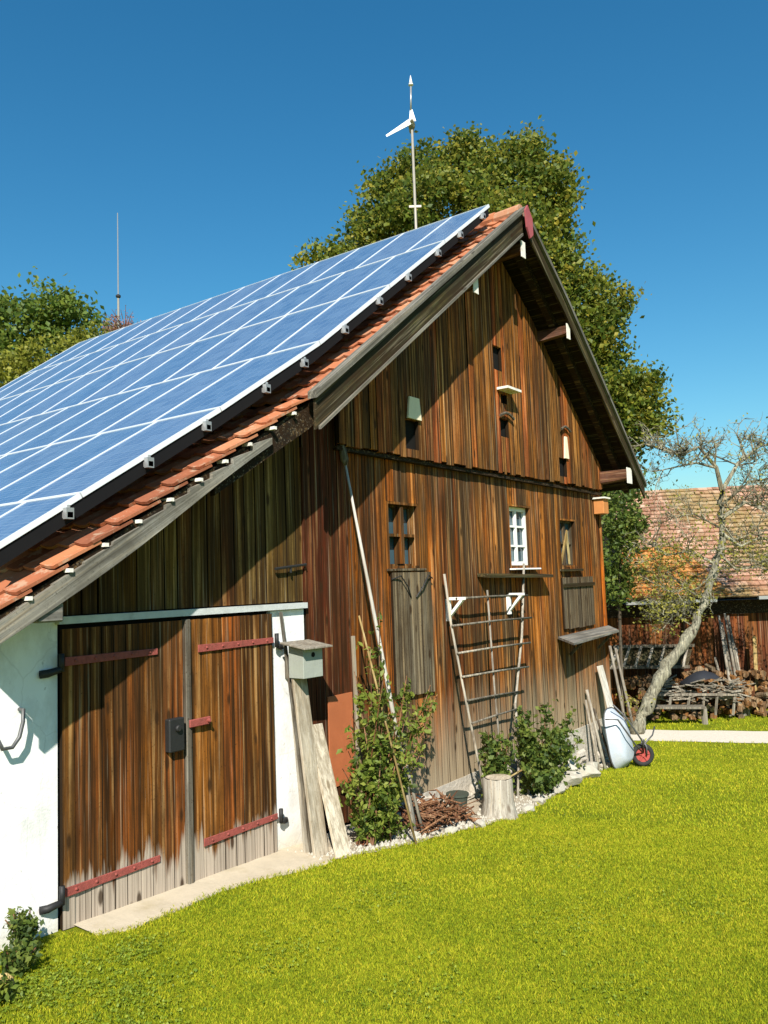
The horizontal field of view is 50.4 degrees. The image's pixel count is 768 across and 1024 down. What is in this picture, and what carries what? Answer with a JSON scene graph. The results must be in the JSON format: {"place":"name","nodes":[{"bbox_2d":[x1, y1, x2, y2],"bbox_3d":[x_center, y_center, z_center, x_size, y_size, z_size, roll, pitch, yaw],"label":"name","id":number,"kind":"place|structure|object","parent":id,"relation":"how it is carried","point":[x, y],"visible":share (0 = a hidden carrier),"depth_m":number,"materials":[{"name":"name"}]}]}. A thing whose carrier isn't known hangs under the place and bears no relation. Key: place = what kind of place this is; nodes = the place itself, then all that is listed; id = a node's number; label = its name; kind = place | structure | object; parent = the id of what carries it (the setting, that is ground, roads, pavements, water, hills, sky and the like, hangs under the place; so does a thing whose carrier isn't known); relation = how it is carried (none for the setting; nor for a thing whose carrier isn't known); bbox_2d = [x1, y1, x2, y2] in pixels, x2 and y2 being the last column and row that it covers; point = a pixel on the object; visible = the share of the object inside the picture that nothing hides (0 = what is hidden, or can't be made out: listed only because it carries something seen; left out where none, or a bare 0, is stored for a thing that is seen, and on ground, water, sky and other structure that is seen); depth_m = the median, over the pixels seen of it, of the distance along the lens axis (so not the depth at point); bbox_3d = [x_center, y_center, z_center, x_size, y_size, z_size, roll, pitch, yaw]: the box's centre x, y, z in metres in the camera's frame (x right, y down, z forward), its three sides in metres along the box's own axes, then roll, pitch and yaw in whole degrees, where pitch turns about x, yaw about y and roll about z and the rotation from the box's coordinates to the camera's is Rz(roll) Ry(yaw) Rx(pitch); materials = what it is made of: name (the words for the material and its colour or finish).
{"place":"outdoors","nodes":[
{"label":"outdoors","id":0,"kind":"place"},
{"bbox_2d":[0,709,767,1023],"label":"lawn","id":1,"kind":"structure","parent":0,"point":[700,726],"depth_m":5.82,"materials":[{"name":"green plant"}]},
{"bbox_2d":[0,973,13,992],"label":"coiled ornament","id":2,"kind":"object","parent":1,"relation":"on","point":[10,977],"visible":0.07,"depth_m":4.91,"materials":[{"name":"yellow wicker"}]},
{"bbox_2d":[0,966,22,1001],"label":"weed clump","id":3,"kind":"object","parent":1,"relation":"on","point":[6,986],"visible":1,"depth_m":4.78,"materials":[{"name":"green plant"}]},
{"bbox_2d":[0,941,45,977],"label":"weed clump","id":4,"kind":"object","parent":1,"relation":"on","point":[18,959],"visible":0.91,"depth_m":5.15,"materials":[{"name":"green plant"}]},
{"bbox_2d":[3,906,43,948],"bbox_3d":[-2.411,2.821,5.449,0.262,0.405,0.305,-1,-5,-10],"label":"weed clump","id":5,"kind":"object","parent":1,"relation":"on","point":[21,927],"visible":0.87,"depth_m":5.43,"materials":[{"name":"green plant"}]},
{"bbox_2d":[0,315,114,387],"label":"deciduous tree","id":6,"kind":"object","parent":1,"relation":"on","point":[8,365],"visible":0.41,"depth_m":27.11,"materials":[{"name":"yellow plant"}]},
{"bbox_2d":[0,266,116,382],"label":"deciduous tree","id":7,"kind":"object","parent":1,"relation":"on","point":[60,306],"visible":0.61,"depth_m":30.15,"materials":[{"name":"green plant"}]},
{"bbox_2d":[116,213,120,328],"bbox_3d":[-8.508,-1.987,26.286,0.158,15.831,0.158,-6,-6,36],"label":"aerial mast","id":8,"kind":"object","parent":1,"relation":"on","point":[118,296],"visible":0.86,"depth_m":26.74,"materials":[{"name":"metal"}]},
{"bbox_2d":[100,303,140,331],"bbox_3d":[-8.325,-0.567,26.228,1.602,12.948,1.215,-1,-5,-10],"label":"ornamental tree","id":9,"kind":"object","parent":1,"relation":"on","point":[114,327],"visible":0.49,"depth_m":26.56,"materials":[{"name":"plant"}]},
{"bbox_2d":[0,204,646,951],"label":"barn","id":10,"kind":"structure","parent":1,"relation":"on","point":[178,532],"depth_m":8.58,"materials":[{"name":"wood"}]},
{"bbox_2d":[39,619,193,929],"bbox_3d":[-2.019,1.983,6.329,0.153,2.210,1.371,-6,-6,36],"label":"door","id":11,"kind":"structure","parent":10,"relation":"in","point":[126,767],"depth_m":6.34,"materials":[{"name":"brown wood"}]},
{"bbox_2d":[74,843,332,935],"bbox_3d":[-1.302,3.174,6.819,0.750,0.306,2.600,-6,-6,36],"label":"threshold","id":12,"kind":"object","parent":10,"relation":"attached to","point":[283,860],"visible":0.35,"depth_m":6.65,"materials":[{"name":"concrete"}]},
{"bbox_2d":[279,612,311,852],"bbox_3d":[-0.837,2.078,7.750,0.284,2.253,0.037,-4,-5,21],"label":"lath","id":13,"kind":"object","parent":12,"relation":"on","point":[295,731],"visible":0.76,"depth_m":7.74,"materials":[{"name":"grey wood"}]},
{"bbox_2d":[291,681,308,852],"bbox_3d":[-0.798,2.409,7.750,0.091,1.592,0.194,3,-7,-45],"label":"plank","id":14,"kind":"object","parent":12,"relation":"on","point":[304,838],"visible":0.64,"depth_m":7.66,"materials":[{"name":"brown wood"}]},
{"bbox_2d":[288,655,327,856],"bbox_3d":[-0.713,2.272,7.698,0.289,1.852,0.208,-6,-6,36],"label":"plank","id":15,"kind":"object","parent":12,"relation":"on","point":[310,770],"visible":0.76,"depth_m":7.66,"materials":[{"name":"grey wood"}]},
{"bbox_2d":[189,614,287,881],"bbox_3d":[-1.288,2.047,7.354,0.133,2.205,1.234,-6,-6,36],"label":"door","id":16,"kind":"structure","parent":10,"relation":"in","point":[235,815],"depth_m":7.28,"materials":[{"name":"brown wood"}]},
{"bbox_2d":[280,639,332,678],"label":"bird house","id":17,"kind":"structure","parent":10,"relation":"attached to","point":[305,659],"depth_m":7.72,"materials":[{"name":"grey paint"}]},
{"bbox_2d":[386,75,420,228],"bbox_3d":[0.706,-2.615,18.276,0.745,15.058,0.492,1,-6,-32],"label":"wind turbine","id":18,"kind":"object","parent":10,"relation":"on","point":[409,123],"visible":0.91,"depth_m":18.75,"materials":[{"name":"metal"}]},
{"bbox_2d":[386,501,426,570],"bbox_3d":[0.185,0.301,9.830,0.240,0.825,0.780,-6,-6,36],"label":"window","id":19,"kind":"structure","parent":10,"relation":"in","point":[402,519],"depth_m":9.85,"materials":[{"name":"brown wood"}]},
{"bbox_2d":[507,504,540,569],"bbox_3d":[2.039,0.385,12.333,0.270,0.980,0.870,-6,-6,36],"label":"window","id":20,"kind":"structure","parent":10,"relation":"in","point":[519,516],"depth_m":12.51,"materials":[{"name":"white wood"}]},
{"bbox_2d":[558,518,583,571],"bbox_3d":[3.064,0.559,13.750,0.230,0.880,0.840,-6,-6,36],"label":"window","id":21,"kind":"structure","parent":10,"relation":"in","point":[567,528],"depth_m":13.85,"materials":[{"name":"brown wood"}]},
{"bbox_2d":[592,497,609,514],"bbox_3d":[3.933,-0.110,14.755,0.230,0.300,0.300,-6,-6,36],"label":"nest box","id":22,"kind":"object","parent":10,"relation":"attached to","point":[600,504],"visible":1,"depth_m":14.68,"materials":[{"name":"orange wood"}]},
{"bbox_2d":[0,832,767,1023],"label":"clover","id":23,"kind":"object","parent":1,"relation":"on","point":[62,980],"visible":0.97,"depth_m":5.04,"materials":[{"name":"green plant"}]},
{"bbox_2d":[358,615,416,845],"bbox_3d":[0.029,2.186,8.300,0.613,2.259,0.023,-5,-6,32],"label":"garden cane","id":24,"kind":"object","parent":1,"relation":"on","point":[394,757],"visible":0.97,"depth_m":8.26,"materials":[{"name":"yellow wood"}]},
{"bbox_2d":[287,760,610,859],"bbox_3d":[1.903,3.772,10.877,1.072,0.818,8.620,-6,-6,36],"label":"gravel bed","id":25,"kind":"object","parent":1,"relation":"on","point":[352,836],"visible":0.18,"depth_m":8.95,"materials":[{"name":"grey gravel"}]},
{"bbox_2d":[313,723,350,857],"bbox_3d":[-0.526,2.628,7.755,0.201,1.181,0.423,3,-7,-44],"label":"plank","id":26,"kind":"object","parent":25,"relation":"on","point":[335,819],"visible":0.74,"depth_m":7.72,"materials":[{"name":"brown wood"}]},
{"bbox_2d":[338,444,417,831],"bbox_3d":[-0.073,1.284,8.715,0.716,4.216,0.089,-2,-5,-1],"label":"long pole","id":27,"kind":"object","parent":25,"relation":"on","point":[343,456],"visible":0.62,"depth_m":8.74,"materials":[{"name":"grey wood"}]},
{"bbox_2d":[336,611,437,845],"bbox_3d":[0.088,2.226,8.479,0.676,2.395,1.967,-4,-5,23],"label":"rose bush","id":28,"kind":"object","parent":25,"relation":"on","point":[376,802],"visible":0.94,"depth_m":8.12,"materials":[{"name":"green plant"}]},
{"bbox_2d":[405,792,415,829],"bbox_3d":[0.267,3.077,8.527,0.031,0.569,0.209,1,-6,-33],"label":"garden stake","id":29,"kind":"object","parent":25,"relation":"on","point":[409,807],"visible":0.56,"depth_m":8.51,"materials":[{"name":"brown wood"}]},
{"bbox_2d":[400,726,423,833],"bbox_3d":[0.268,2.813,8.633,0.108,1.128,0.356,2,-6,-37],"label":"garden stake","id":30,"kind":"object","parent":25,"relation":"on","point":[415,802],"visible":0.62,"depth_m":8.54,"materials":[{"name":"brown wood"}]},
{"bbox_2d":[397,789,481,836],"bbox_3d":[0.552,3.260,8.971,0.867,0.502,1.218,-6,-6,36],"label":"brushwood heap","id":31,"kind":"object","parent":25,"relation":"on","point":[429,813],"visible":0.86,"depth_m":8.80,"materials":[{"name":"brown wood"}]},
{"bbox_2d":[444,826,457,833],"bbox_3d":[0.698,3.344,8.596,0.153,0.080,0.094,1,-6,-29],"label":"rock","id":32,"kind":"object","parent":25,"relation":"on","point":[452,829],"visible":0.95,"depth_m":8.56,"materials":[{"name":"white stone"}]},
{"bbox_2d":[446,790,468,813],"bbox_3d":[0.859,3.402,9.505,0.270,0.260,0.270,-6,-6,36],"label":"plant pot","id":33,"kind":"object","parent":25,"relation":"on","point":[461,795],"visible":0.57,"depth_m":9.44,"materials":[{"name":"grey plastic"}]},
{"bbox_2d":[443,563,540,798],"bbox_3d":[1.603,2.241,10.955,0.392,3.107,2.318,-6,-6,36],"label":"trellis","id":34,"kind":"object","parent":25,"relation":"on","point":[518,668],"visible":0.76,"depth_m":10.71,"materials":[{"name":"grey wood"}]},
{"bbox_2d":[475,729,517,797],"bbox_3d":[1.395,3.192,10.230,0.445,1.070,0.809,-6,-6,36],"label":"green shrub","id":35,"kind":"object","parent":25,"relation":"on","point":[496,763],"visible":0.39,"depth_m":10.11,"materials":[{"name":"green plant"}]},
{"bbox_2d":[480,774,518,819],"bbox_3d":[1.364,3.337,9.537,0.486,0.484,0.482,-6,-6,36],"label":"tree stump","id":36,"kind":"object","parent":25,"relation":"on","point":[498,800],"visible":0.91,"depth_m":9.41,"materials":[{"name":"brown wood"}]},
{"bbox_2d":[521,804,534,811],"bbox_3d":[1.734,3.567,9.840,0.155,0.083,0.118,3,-7,-44],"label":"rock","id":37,"kind":"object","parent":25,"relation":"on","point":[528,807],"visible":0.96,"depth_m":9.80,"materials":[{"name":"white stone"}]},
{"bbox_2d":[532,796,543,804],"bbox_3d":[1.952,3.641,10.306,0.150,0.094,0.112,-6,-6,39],"label":"rock","id":38,"kind":"object","parent":25,"relation":"on","point":[540,800],"visible":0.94,"depth_m":10.27,"materials":[{"name":"grey stone"}]},
{"bbox_2d":[508,699,585,794],"bbox_3d":[2.391,3.304,11.536,0.844,1.499,2.756,-6,-6,36],"label":"green shrub","id":39,"kind":"object","parent":25,"relation":"on","point":[542,769],"visible":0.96,"depth_m":10.95,"materials":[{"name":"green plant"}]},
{"bbox_2d":[552,783,564,793],"bbox_3d":[2.367,3.754,11.072,0.176,0.122,0.240,-3,-5,9],"label":"rock","id":40,"kind":"object","parent":25,"relation":"on","point":[559,788],"visible":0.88,"depth_m":11.00,"materials":[{"name":"grey stone"}]},
{"bbox_2d":[560,760,576,769],"bbox_3d":[2.775,3.866,12.247,0.255,0.320,0.325,-4,-5,17],"label":"rock","id":41,"kind":"object","parent":25,"relation":"on","point":[573,766],"visible":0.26,"depth_m":12.14,"materials":[{"name":"grey stone"}]},
{"bbox_2d":[560,771,581,786],"bbox_3d":[2.621,3.814,11.666,0.435,0.227,0.272,-4,-5,24],"label":"rock","id":42,"kind":"object","parent":25,"relation":"on","point":[573,778],"visible":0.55,"depth_m":11.55,"materials":[{"name":"grey stone"}]},
{"bbox_2d":[577,763,600,777],"bbox_3d":[3.075,3.969,12.511,0.476,0.208,0.252,-3,-5,9],"label":"rock","id":43,"kind":"object","parent":25,"relation":"on","point":[588,770],"visible":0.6,"depth_m":12.41,"materials":[{"name":"grey stone"}]},
{"bbox_2d":[587,761,597,769],"bbox_3d":[3.302,4.064,13.023,0.238,0.192,0.319,-2,-5,2],"label":"rock","id":44,"kind":"object","parent":25,"relation":"on","point":[595,764],"visible":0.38,"depth_m":12.94,"materials":[{"name":"grey stone"}]},
{"bbox_2d":[475,819,485,826],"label":"rock","id":45,"kind":"object","parent":1,"relation":"on","point":[480,822],"visible":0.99,"depth_m":8.92,"materials":[{"name":"white stone"}]},
{"bbox_2d":[288,115,683,499],"bbox_3d":[3.241,-3.579,25.331,11.715,18.329,6.779,-1,-5,-18],"label":"deciduous tree","id":46,"kind":"object","parent":1,"relation":"on","point":[469,172],"visible":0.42,"depth_m":25.05,"materials":[{"name":"green plant"}]},
{"bbox_2d":[584,700,600,770],"bbox_3d":[3.418,3.660,13.402,0.043,1.100,0.418,-1,-5,-12],"label":"tool handle","id":47,"kind":"object","parent":1,"relation":"on","point":[591,731],"visible":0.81,"depth_m":13.39,"materials":[{"name":"brown wood"}]},
{"bbox_2d":[585,690,606,769],"bbox_3d":[3.508,3.597,13.516,0.050,1.274,0.378,1,-6,-30],"label":"tool handle","id":48,"kind":"object","parent":1,"relation":"on","point":[596,730],"visible":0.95,"depth_m":13.50,"materials":[{"name":"brown wood"}]},
{"bbox_2d":[593,708,612,766],"bbox_3d":[3.684,3.794,13.716,0.039,0.960,0.370,2,-6,-37],"label":"tool handle","id":49,"kind":"object","parent":1,"relation":"on","point":[600,728],"visible":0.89,"depth_m":13.73,"materials":[{"name":"grey wood"}]},
{"bbox_2d":[597,665,628,764],"bbox_3d":[3.909,3.479,13.969,0.393,1.677,0.223,-6,-6,36],"label":"plank","id":50,"kind":"object","parent":1,"relation":"on","point":[604,685],"visible":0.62,"depth_m":14.04,"materials":[{"name":"brown wood"}]},
{"bbox_2d":[614,648,633,723],"bbox_3d":[5.337,3.910,18.119,0.067,1.753,0.502,0,-5,-24],"label":"fence stake","id":51,"kind":"object","parent":1,"relation":"on","point":[624,689],"visible":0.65,"depth_m":18.12,"materials":[{"name":"brown wood"}]},
{"bbox_2d":[603,704,654,768],"bbox_3d":[4.123,3.752,13.761,1.259,1.093,0.448,2,-6,-37],"label":"wheelbarrow","id":52,"kind":"object","parent":1,"relation":"on","point":[623,751],"visible":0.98,"depth_m":13.57,"materials":[{"name":"grey metal"}]},
{"bbox_2d":[601,460,665,716],"bbox_3d":[5.798,1.629,19.251,1.781,6.446,3.749,-4,-5,21],"label":"tall shrub","id":53,"kind":"object","parent":1,"relation":"on","point":[624,516],"visible":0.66,"depth_m":18.32,"materials":[{"name":"green plant"}]},
{"bbox_2d":[601,485,767,712],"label":"farm shed","id":54,"kind":"structure","parent":1,"relation":"on","point":[742,603],"depth_m":20.51,"materials":[{"name":"brown wood"}]},
{"bbox_2d":[616,411,767,734],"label":"apple tree","id":55,"kind":"object","parent":1,"relation":"on","point":[661,675],"visible":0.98,"depth_m":17.81,"materials":[{"name":"grey plant"}]},
{"bbox_2d":[624,663,767,720],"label":"firewood pile","id":56,"kind":"object","parent":1,"relation":"on","point":[644,682],"visible":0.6,"depth_m":19.32,"materials":[{"name":"brown wood"}]},
{"bbox_2d":[609,644,694,668],"bbox_3d":[6.446,3.501,19.787,2.223,0.591,0.383,-2,-5,0],"label":"hay rack","id":57,"kind":"object","parent":56,"relation":"on","point":[652,656],"visible":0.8,"depth_m":19.81,"materials":[{"name":"grey wood"}]},
{"bbox_2d":[679,670,727,684],"bbox_3d":[7.432,3.845,19.024,0.950,0.299,0.600,-2,-5,0],"label":"tarpaulin","id":58,"kind":"object","parent":56,"relation":"on","point":[699,675],"visible":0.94,"depth_m":18.87,"materials":[{"name":"grey plastic"}]},
{"bbox_2d":[657,674,755,703],"bbox_3d":[7.351,4.058,18.806,2.448,0.685,0.627,-2,-5,0],"label":"branch heap","id":59,"kind":"object","parent":56,"relation":"on","point":[709,688],"visible":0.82,"depth_m":18.70,"materials":[{"name":"grey wood"}]},
{"bbox_2d":[654,693,737,724],"bbox_3d":[7.009,4.423,18.375,2.062,0.694,0.500,-2,-5,0],"label":"slatted bench","id":60,"kind":"object","parent":1,"relation":"on","point":[702,707],"visible":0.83,"depth_m":18.53,"materials":[{"name":"grey wood"}]},
{"bbox_2d":[714,657,731,715],"bbox_3d":[8.168,4.206,19.689,0.081,1.356,0.662,-2,-5,-1],"label":"leaning pole","id":61,"kind":"object","parent":1,"relation":"on","point":[717,667],"visible":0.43,"depth_m":19.90,"materials":[{"name":"grey wood"}]},
{"bbox_2d":[721,622,732,679],"bbox_3d":[8.372,3.781,19.724,0.081,2.187,0.665,-2,-5,1],"label":"leaning pole","id":62,"kind":"object","parent":1,"relation":"on","point":[727,653],"visible":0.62,"depth_m":19.86,"materials":[{"name":"grey wood"}]},
{"bbox_2d":[718,615,736,715],"bbox_3d":[8.291,3.697,19.731,0.080,2.357,0.666,-2,-5,3],"label":"leaning pole","id":63,"kind":"object","parent":1,"relation":"on","point":[724,651],"visible":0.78,"depth_m":19.82,"materials":[{"name":"grey wood"}]},
{"bbox_2d":[724,613,743,714],"bbox_3d":[8.448,3.667,19.733,0.081,2.410,0.666,-2,-5,1],"label":"leaning pole","id":64,"kind":"object","parent":1,"relation":"on","point":[730,648],"visible":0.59,"depth_m":19.85,"materials":[{"name":"grey wood"}]},
{"bbox_2d":[727,615,746,715],"bbox_3d":[8.525,3.694,19.731,0.081,2.351,0.666,-2,-5,1],"label":"leaning pole","id":65,"kind":"object","parent":1,"relation":"on","point":[734,651],"visible":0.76,"depth_m":19.85,"materials":[{"name":"grey wood"}]},
{"bbox_2d":[733,639,750,715],"bbox_3d":[8.601,3.919,19.712,0.081,1.902,0.665,-2,-5,-3],"label":"leaning pole","id":66,"kind":"object","parent":1,"relation":"on","point":[748,712],"visible":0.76,"depth_m":19.52,"materials":[{"name":"grey wood"}]},
{"bbox_2d":[749,641,755,714],"bbox_3d":[8.969,4.021,19.884,0.093,1.712,0.683,-5,-5,27],"label":"plank","id":67,"kind":"object","parent":1,"relation":"on","point":[751,663],"visible":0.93,"depth_m":19.98,"materials":[{"name":"brown wood"}]},
{"bbox_2d":[752,636,758,710],"bbox_3d":[9.056,3.963,19.889,0.093,1.822,0.696,-5,-6,29],"label":"plank","id":68,"kind":"object","parent":1,"relation":"on","point":[754,641],"visible":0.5,"depth_m":20.01,"materials":[{"name":"yellow wood"}]},
{"bbox_2d":[757,644,762,700],"bbox_3d":[9.148,4.058,19.880,0.092,1.630,0.708,-5,-6,31],"label":"plank","id":69,"kind":"object","parent":1,"relation":"on","point":[759,660],"visible":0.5,"depth_m":20.07,"materials":[{"name":"brown wood"}]},
{"bbox_2d":[0,0,767,490],"label":"sky","id":70,"kind":"structure","parent":0,"point":[222,137],"materials":[{"name":"blue"}]},
{"bbox_2d":[609,646,627,724],"bbox_3d":[5.143,3.860,17.921,0.067,1.820,0.492,0,-5,-22],"label":"fence stake","id":71,"kind":"object","parent":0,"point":[616,680],"visible":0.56,"depth_m":17.94,"materials":[{"name":"brown wood"}]},
{"bbox_2d":[630,730,767,742],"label":"gravel path","id":72,"kind":"structure","parent":0,"point":[720,736],"depth_m":16.84,"materials":[{"name":"beige gravel"}]}
]}

